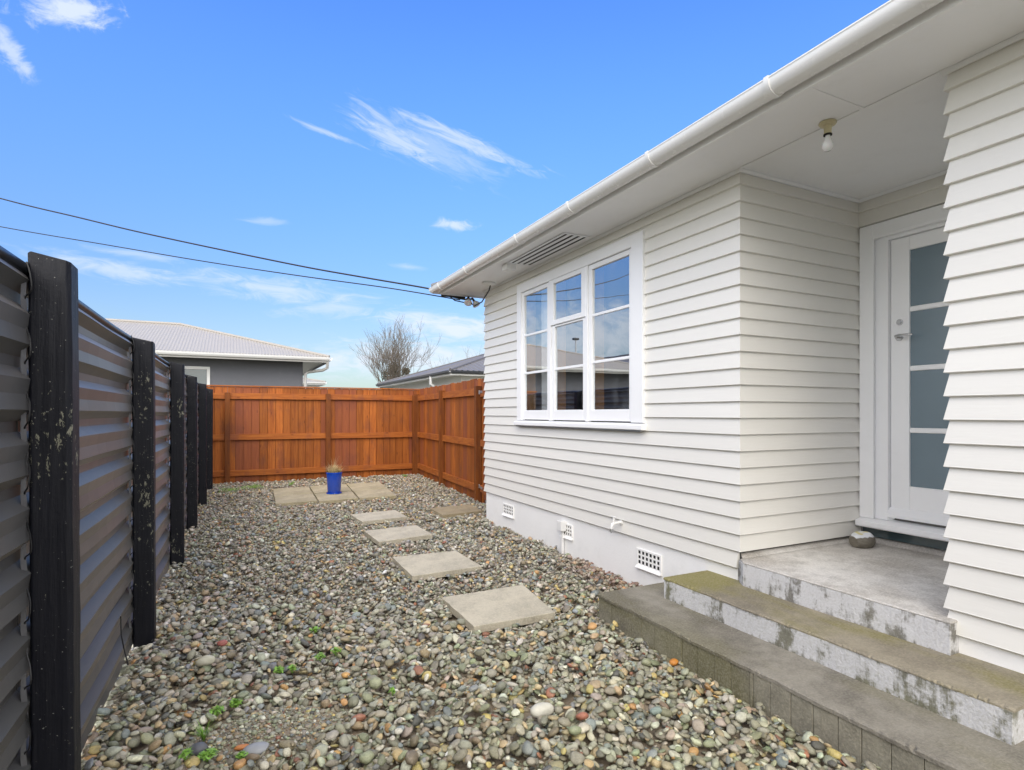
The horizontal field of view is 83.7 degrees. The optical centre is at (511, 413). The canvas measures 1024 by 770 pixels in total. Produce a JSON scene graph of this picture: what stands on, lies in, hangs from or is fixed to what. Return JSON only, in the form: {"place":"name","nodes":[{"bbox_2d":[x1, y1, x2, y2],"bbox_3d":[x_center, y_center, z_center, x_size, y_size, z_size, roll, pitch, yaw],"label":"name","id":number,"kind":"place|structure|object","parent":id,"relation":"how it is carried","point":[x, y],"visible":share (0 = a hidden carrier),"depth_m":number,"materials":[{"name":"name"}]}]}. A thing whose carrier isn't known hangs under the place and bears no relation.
{"place":"outdoors","nodes":[
{"label":"outdoors","id":0,"kind":"place"},
{"bbox_2d":[105,318,331,391],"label":"neighbour house","id":1,"kind":"structure","parent":0,"point":[208,356],"depth_m":15.54,"materials":[{"name":"grey metal"}]},
{"bbox_2d":[185,366,209,384],"bbox_3d":[-8.770,-0.510,14.625,1.850,1.420,0.045,0,0,-26],"label":"window frame","id":2,"kind":"structure","parent":1,"relation":"in","point":[202,374],"depth_m":14.94,"materials":[{"name":"white plastic"}]},
{"bbox_2d":[303,377,326,386],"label":"distant house","id":3,"kind":"structure","parent":0,"point":[314,383],"depth_m":28.77,"materials":[{"name":"beige paint"}]},
{"bbox_2d":[382,365,409,379],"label":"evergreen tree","id":4,"kind":"object","parent":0,"point":[408,369],"visible":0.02,"depth_m":50.54,"materials":[{"name":"green plant"}]},
{"bbox_2d":[376,354,484,389],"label":"neighbour house","id":5,"kind":"structure","parent":0,"point":[468,369],"depth_m":19.61,"materials":[{"name":"beige paint"}]},
{"bbox_2d":[0,0,888,388],"label":"sky","id":6,"kind":"structure","parent":0,"point":[401,141],"materials":[{"name":"blue"}]},
{"bbox_2d":[81,473,880,769],"bbox_3d":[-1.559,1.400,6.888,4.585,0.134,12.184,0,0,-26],"label":"gravel","id":7,"kind":"structure","parent":0,"point":[244,506],"depth_m":3.18,"materials":[{"name":"grey gravel"}]},
{"bbox_2d":[0,246,212,769],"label":"metal fence","id":8,"kind":"object","parent":7,"relation":"on","point":[106,454],"visible":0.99,"depth_m":1.90,"materials":[{"name":"grey metal"}]},
{"bbox_2d":[178,746,193,759],"bbox_3d":[-1.300,1.363,2.283,0.062,0.053,0.054,0,0,-26],"label":"weed","id":9,"kind":"object","parent":7,"relation":"on","point":[185,752],"visible":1,"depth_m":2.27,"materials":[{"name":"green plant"}]},
{"bbox_2d":[189,742,208,755],"bbox_3d":[-1.319,1.411,2.404,0.078,0.047,0.066,0,0,-26],"label":"stone","id":10,"kind":"object","parent":7,"relation":"on","point":[198,747],"visible":0.78,"depth_m":2.39,"materials":[{"name":"grey stone"}]},
{"bbox_2d":[189,720,219,740],"bbox_3d":[-1.347,1.391,2.507,0.147,0.100,0.144,0,0,-26],"label":"weed","id":11,"kind":"object","parent":7,"relation":"on","point":[202,734],"visible":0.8,"depth_m":2.50,"materials":[{"name":"green plant"}]},
{"bbox_2d":[195,655,215,666],"bbox_3d":[-1.702,1.374,3.176,0.100,0.059,0.070,0,0,-26],"label":"stone","id":12,"kind":"object","parent":7,"relation":"on","point":[206,660],"visible":1,"depth_m":3.15,"materials":[{"name":"white stone"}]},
{"bbox_2d":[198,747,217,761],"bbox_3d":[-1.241,1.393,2.330,0.075,0.056,0.083,0,0,6],"label":"weed","id":13,"kind":"object","parent":7,"relation":"on","point":[205,755],"visible":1,"depth_m":2.32,"materials":[{"name":"green plant"}]},
{"bbox_2d":[209,705,224,715],"bbox_3d":[-1.390,1.404,2.695,0.077,0.055,0.073,0,0,-26],"label":"weed","id":14,"kind":"object","parent":7,"relation":"on","point":[217,711],"visible":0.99,"depth_m":2.70,"materials":[{"name":"green plant"}]},
{"bbox_2d":[217,640,227,645],"bbox_3d":[-1.754,1.391,3.463,0.059,0.035,0.044,0,0,-26],"label":"stone","id":15,"kind":"object","parent":7,"relation":"on","point":[222,642],"visible":1,"depth_m":3.45,"materials":[{"name":"stone"}]},
{"bbox_2d":[229,698,242,707],"bbox_3d":[-1.336,1.404,2.772,0.065,0.054,0.068,0,0,-26],"label":"weed","id":16,"kind":"object","parent":7,"relation":"on","point":[237,702],"visible":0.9,"depth_m":2.77,"materials":[{"name":"green plant"}]},
{"bbox_2d":[234,744,248,749],"bbox_3d":[-1.137,1.406,2.407,0.060,0.022,0.027,0,0,-26],"label":"stone","id":17,"kind":"object","parent":7,"relation":"on","point":[240,747],"visible":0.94,"depth_m":2.40,"materials":[{"name":"orange stone"}]},
{"bbox_2d":[236,750,247,758],"bbox_3d":[-1.107,1.405,2.342,0.047,0.052,0.050,0,0,11],"label":"weed","id":18,"kind":"object","parent":7,"relation":"on","point":[241,754],"visible":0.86,"depth_m":2.34,"materials":[{"name":"green plant"}]},
{"bbox_2d":[242,741,268,753],"bbox_3d":[-1.075,1.411,2.404,0.105,0.037,0.078,0,0,-26],"label":"stone","id":19,"kind":"object","parent":7,"relation":"on","point":[258,747],"visible":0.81,"depth_m":2.39,"materials":[{"name":"grey stone"}]},
{"bbox_2d":[273,665,284,673],"bbox_3d":[-1.262,1.393,3.094,0.062,0.054,0.062,0,0,-2],"label":"weed","id":20,"kind":"object","parent":7,"relation":"on","point":[279,668],"visible":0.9,"depth_m":3.09,"materials":[{"name":"green plant"}]},
{"bbox_2d":[287,664,296,672],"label":"weed","id":21,"kind":"object","parent":7,"relation":"on","point":[291,667],"visible":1,"depth_m":3.14,"materials":[{"name":"green plant"}]},
{"bbox_2d":[273,486,312,495],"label":"paving slab","id":22,"kind":"structure","parent":7,"relation":"on","point":[290,491],"depth_m":9.99,"materials":[{"name":"beige concrete"}]},
{"bbox_2d":[274,494,316,506],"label":"paving slab","id":23,"kind":"structure","parent":7,"relation":"on","point":[291,500],"depth_m":9.04,"materials":[{"name":"beige concrete"}]},
{"bbox_2d":[207,385,418,483],"bbox_3d":[-4.393,0.465,12.274,5.030,2.071,0.143,0,0,-26],"label":"timber fence","id":24,"kind":"object","parent":7,"relation":"on","point":[269,433],"visible":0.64,"depth_m":12.32,"materials":[{"name":"brown wood"}]},
{"bbox_2d":[309,626,319,633],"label":"weed","id":25,"kind":"object","parent":7,"relation":"on","point":[314,629],"visible":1,"depth_m":3.62,"materials":[{"name":"green plant"}]},
{"bbox_2d":[315,652,325,660],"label":"weed","id":26,"kind":"object","parent":7,"relation":"on","point":[320,654],"visible":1,"depth_m":3.23,"materials":[{"name":"green plant"}]},
{"bbox_2d":[310,484,350,494],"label":"paving slab","id":27,"kind":"structure","parent":7,"relation":"on","point":[323,489],"depth_m":10.36,"materials":[{"name":"beige concrete"}]},
{"bbox_2d":[314,491,357,503],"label":"paving slab","id":28,"kind":"structure","parent":7,"relation":"on","point":[323,498],"depth_m":9.28,"materials":[{"name":"beige concrete"}]},
{"bbox_2d":[324,460,342,493],"bbox_3d":[-3.025,1.046,9.721,0.505,0.636,0.487,0,0,-26],"label":"potted plant","id":29,"kind":"object","parent":28,"relation":"on","point":[334,476],"visible":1,"depth_m":9.65,"materials":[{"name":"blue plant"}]},
{"bbox_2d":[330,647,341,655],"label":"weed","id":30,"kind":"object","parent":7,"relation":"on","point":[335,650],"visible":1,"depth_m":3.29,"materials":[{"name":"green plant"}]},
{"bbox_2d":[347,482,386,491],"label":"paving slab","id":31,"kind":"structure","parent":7,"relation":"on","point":[365,486],"depth_m":10.67,"materials":[{"name":"beige concrete"}]},
{"bbox_2d":[353,489,395,500],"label":"paving slab","id":32,"kind":"structure","parent":7,"relation":"on","point":[361,495],"depth_m":9.59,"materials":[{"name":"beige concrete"}]},
{"bbox_2d":[350,510,406,524],"bbox_3d":[-1.790,1.395,7.672,0.644,0.053,0.695,0,0,-26],"label":"paving slab","id":33,"kind":"object","parent":7,"relation":"on","point":[369,518],"depth_m":7.59,"materials":[{"name":"beige concrete"}]},
{"bbox_2d":[388,687,395,695],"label":"weed","id":34,"kind":"object","parent":7,"relation":"on","point":[392,689],"visible":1,"depth_m":2.87,"materials":[{"name":"green plant"}]},
{"bbox_2d":[364,525,432,545],"bbox_3d":[-1.304,1.395,6.557,0.650,0.054,0.707,0,0,-26],"label":"paving slab","id":35,"kind":"object","parent":7,"relation":"on","point":[379,537],"depth_m":6.46,"materials":[{"name":"beige concrete"}]},
{"bbox_2d":[392,551,481,581],"bbox_3d":[-0.700,1.395,5.270,0.656,0.056,0.688,0,0,-26],"label":"paving slab","id":36,"kind":"object","parent":7,"relation":"on","point":[427,565],"depth_m":5.18,"materials":[{"name":"beige concrete"}]},
{"bbox_2d":[414,378,484,502],"bbox_3d":[-1.358,0.462,11.266,0.143,2.077,4.564,0,0,-22],"label":"timber fence","id":37,"kind":"object","parent":7,"relation":"on","point":[449,433],"visible":0.79,"depth_m":10.71,"materials":[{"name":"brown wood"}]},
{"bbox_2d":[479,382,485,499],"bbox_3d":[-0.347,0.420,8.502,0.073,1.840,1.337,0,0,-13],"label":"fence post","id":38,"kind":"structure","parent":37,"relation":"attached to","point":[482,442],"depth_m":8.96,"materials":[{"name":"wood"}]},
{"bbox_2d":[430,504,482,517],"bbox_3d":[-0.788,1.395,8.161,0.658,0.053,0.673,0,0,-26],"label":"paving slab","id":39,"kind":"object","parent":7,"relation":"on","point":[452,511],"depth_m":8.06,"materials":[{"name":"beige concrete"}]},
{"bbox_2d":[442,585,554,632],"bbox_3d":[-0.078,1.395,4.120,0.688,0.055,0.656,0,0,-26],"label":"paving slab","id":40,"kind":"object","parent":7,"relation":"on","point":[491,610],"depth_m":4.02,"materials":[{"name":"beige concrete"}]},
{"bbox_2d":[530,702,553,717],"bbox_3d":[0.141,1.387,2.672,0.120,0.064,0.068,0,0,-26],"label":"stone","id":41,"kind":"object","parent":7,"relation":"on","point":[541,709],"visible":0.93,"depth_m":2.65,"materials":[{"name":"white stone"}]},
{"bbox_2d":[669,658,678,665],"bbox_3d":[0.918,1.412,3.241,0.051,0.039,0.054,0,0,30],"label":"stone","id":42,"kind":"object","parent":7,"relation":"on","point":[673,662],"visible":1,"depth_m":3.23,"materials":[{"name":"orange stone"}]},
{"bbox_2d":[597,537,1023,769],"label":"concrete steps","id":43,"kind":"structure","parent":7,"relation":"on","point":[841,645],"depth_m":2.88,"materials":[{"name":"grey concrete"}]},
{"bbox_2d":[849,531,875,547],"bbox_3d":[2.553,0.916,4.163,0.196,0.106,0.149,0,0,-26],"label":"painted rock","id":44,"kind":"object","parent":43,"relation":"on","point":[861,539],"visible":1,"depth_m":4.11,"materials":[{"name":"grey stone"}]},
{"label":"ground","id":45,"kind":"structure","parent":0,"visible":0},
{"bbox_2d":[349,313,439,389],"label":"bare tree","id":46,"kind":"object","parent":45,"relation":"on","point":[388,358],"visible":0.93,"depth_m":46.73,"materials":[{"name":"brown plant"}]},
{"bbox_2d":[416,347,482,367],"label":"bare tree","id":47,"kind":"object","parent":45,"relation":"on","point":[446,358],"visible":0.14,"depth_m":61.78,"materials":[{"name":"brown plant"}]},
{"bbox_2d":[429,0,1023,673],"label":"weatherboard house","id":48,"kind":"structure","parent":45,"relation":"on","point":[729,332],"depth_m":4.04,"materials":[{"name":"paint"}]},
{"bbox_2d":[441,295,479,307],"bbox_3d":[-0.706,-1.567,7.883,0.542,0.192,0.177,0,0,-10],"label":"security light","id":49,"kind":"object","parent":48,"relation":"attached to","point":[467,301],"visible":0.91,"depth_m":7.89,"materials":[{"name":"white"}]},
{"bbox_2d":[471,281,495,306],"bbox_3d":[-0.425,-1.527,7.410,0.168,0.209,0.787,0,0,-26],"label":"soffit junction cover","id":50,"kind":"object","parent":48,"relation":"attached to","point":[489,284],"visible":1,"depth_m":7.13,"materials":[{"name":"white plastic"}]},
{"bbox_2d":[502,263,515,271],"bbox_3d":[-0.033,-1.593,6.268,0.120,0.076,0.115,0,0,-26],"label":"eave sensor box","id":51,"kind":"object","parent":48,"relation":"attached to","point":[507,267],"visible":1,"depth_m":6.23,"materials":[{"name":"white plastic"}]},
{"bbox_2d":[557,520,565,553],"bbox_3d":[0.505,1.272,5.829,0.067,0.355,0.090,0,0,-26],"label":"junction box","id":52,"kind":"object","parent":48,"relation":"attached to","point":[561,525],"visible":0.92,"depth_m":5.82,"materials":[{"name":"white plastic"}]},
{"bbox_2d":[513,230,646,431],"bbox_3d":[0.586,-0.675,5.718,0.118,1.650,2.330,0,0,-26],"label":"window","id":53,"kind":"structure","parent":48,"relation":"in","point":[581,325],"depth_m":5.42,"materials":[{"name":"white paint"}]},
{"bbox_2d":[610,516,622,532],"bbox_3d":[0.899,0.960,4.952,0.124,0.144,0.061,0,0,-26],"label":"garden tap","id":54,"kind":"object","parent":48,"relation":"attached to","point":[620,522],"visible":1,"depth_m":4.93,"materials":[{"name":"white plastic"}]},
{"bbox_2d":[819,119,836,151],"bbox_3d":[1.771,-1.550,3.208,0.092,0.161,0.092,0,0,-26],"label":"porch light","id":55,"kind":"object","parent":48,"relation":"attached to","point":[826,125],"visible":1,"depth_m":3.19,"materials":[{"name":"white glass"}]},
{"bbox_2d":[886,227,949,525],"bbox_3d":[2.965,-0.257,3.835,0.108,2.033,0.845,0,0,-26],"label":"front door","id":56,"kind":"structure","parent":48,"relation":"in","point":[918,261],"depth_m":4.05,"materials":[{"name":"white paint"}]},
{"bbox_3d":[-16.912,-2.650,12.195,1.300,8.500,0.280,0,0,-26],"label":"power pole","id":57,"kind":"object","parent":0,"visible":0},
{"bbox_2d":[0,198,428,288],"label":"service cable","id":58,"kind":"object","parent":57,"relation":"attached to","point":[222,249],"visible":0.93,"depth_m":8.72,"materials":[{"name":"black rubber"}]},
{"bbox_2d":[0,226,459,299],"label":"service cable","id":59,"kind":"object","parent":57,"relation":"attached to","point":[241,267],"visible":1,"depth_m":8.63,"materials":[{"name":"black rubber"}]}
]}

